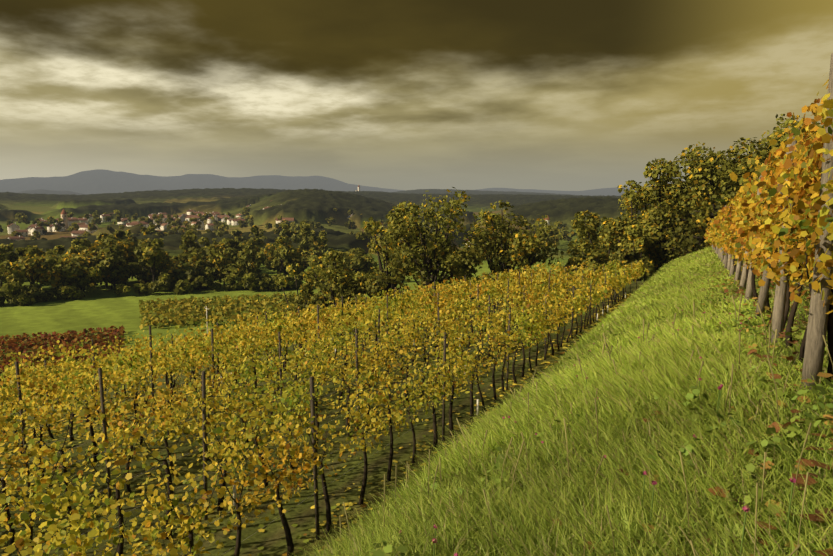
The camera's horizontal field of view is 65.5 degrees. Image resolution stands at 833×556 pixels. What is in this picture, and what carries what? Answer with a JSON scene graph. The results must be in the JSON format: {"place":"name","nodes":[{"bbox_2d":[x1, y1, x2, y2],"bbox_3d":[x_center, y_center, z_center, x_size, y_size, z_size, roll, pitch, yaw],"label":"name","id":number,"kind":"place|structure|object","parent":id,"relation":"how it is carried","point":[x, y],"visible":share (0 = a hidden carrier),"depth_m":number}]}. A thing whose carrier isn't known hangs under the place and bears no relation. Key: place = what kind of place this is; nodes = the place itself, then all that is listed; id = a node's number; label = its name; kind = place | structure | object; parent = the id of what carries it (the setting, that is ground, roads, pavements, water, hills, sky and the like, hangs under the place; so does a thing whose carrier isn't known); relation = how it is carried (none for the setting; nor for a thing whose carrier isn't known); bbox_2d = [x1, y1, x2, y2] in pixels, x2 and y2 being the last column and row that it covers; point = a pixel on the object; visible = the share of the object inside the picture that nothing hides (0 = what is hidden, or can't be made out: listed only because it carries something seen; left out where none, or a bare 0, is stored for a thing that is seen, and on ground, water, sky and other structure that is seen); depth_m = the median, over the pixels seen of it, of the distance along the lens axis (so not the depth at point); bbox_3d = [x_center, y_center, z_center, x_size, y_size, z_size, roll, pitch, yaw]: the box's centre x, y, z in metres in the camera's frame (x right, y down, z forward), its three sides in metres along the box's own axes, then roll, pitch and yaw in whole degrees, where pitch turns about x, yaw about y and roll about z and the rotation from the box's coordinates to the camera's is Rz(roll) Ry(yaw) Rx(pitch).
{"place":"outdoors","nodes":[
{"label":"outdoors","id":0,"kind":"place"},
{"bbox_2d":[7,187,560,244],"bbox_3d":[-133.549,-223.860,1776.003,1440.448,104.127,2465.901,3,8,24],"label":"house walls","id":1,"kind":"structure","parent":0,"point":[14,227],"depth_m":716.75},
{"bbox_2d":[11,187,549,235],"bbox_3d":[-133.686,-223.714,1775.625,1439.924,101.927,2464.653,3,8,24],"label":"house windows","id":2,"kind":"structure","parent":1,"relation":"attached to","point":[145,225],"depth_m":732.73},
{"bbox_2d":[1,293,625,505],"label":"vine sleeves","id":3,"kind":"object","parent":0,"point":[235,493],"visible":0.25,"depth_m":17.37},
{"bbox_2d":[0,169,832,555],"bbox_3d":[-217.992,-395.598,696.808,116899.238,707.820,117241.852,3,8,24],"label":"ground","id":4,"kind":"structure","parent":0,"point":[296,199],"depth_m":56.70},
{"bbox_2d":[205,306,208,333],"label":"post","id":5,"kind":"object","parent":4,"relation":"on","point":[207,318],"visible":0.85,"depth_m":123.35},
{"bbox_2d":[0,250,456,381],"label":"distant vineyard","id":6,"kind":"object","parent":4,"relation":"on","point":[174,312],"visible":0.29,"depth_m":146.22},
{"bbox_2d":[7,185,549,240],"bbox_3d":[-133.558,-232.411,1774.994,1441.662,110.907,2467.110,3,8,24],"label":"house roofs","id":7,"kind":"structure","parent":4,"relation":"on","point":[123,219],"depth_m":731.55},
{"bbox_2d":[0,205,621,305],"bbox_3d":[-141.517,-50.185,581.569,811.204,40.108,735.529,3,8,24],"label":"tree","id":8,"kind":"object","parent":4,"relation":"on","point":[127,253],"depth_m":207.23},
{"bbox_2d":[0,293,631,555],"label":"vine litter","id":9,"kind":"object","parent":4,"relation":"on","point":[313,530],"visible":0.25,"depth_m":20.16},
{"bbox_2d":[0,53,832,539],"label":"vineyard posts","id":10,"kind":"object","parent":4,"relation":"on","point":[814,339],"visible":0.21,"depth_m":10.31},
{"bbox_2d":[1,244,815,555],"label":"vine wires","id":11,"kind":"object","parent":10,"relation":"attached to","point":[237,432],"visible":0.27,"depth_m":11.54},
{"bbox_2d":[0,79,832,555],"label":"vine","id":12,"kind":"object","parent":10,"relation":"on","point":[734,223],"depth_m":12.56},
{"bbox_2d":[275,114,823,340],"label":"tree","id":13,"kind":"object","parent":4,"relation":"on","point":[642,235],"depth_m":89.24},
{"bbox_2d":[284,246,832,555],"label":"grass","id":14,"kind":"structure","parent":4,"relation":"on","point":[667,291],"depth_m":5.92},
{"bbox_2d":[0,0,832,190],"label":"sky","id":15,"kind":"structure","parent":0,"point":[559,95]}
]}

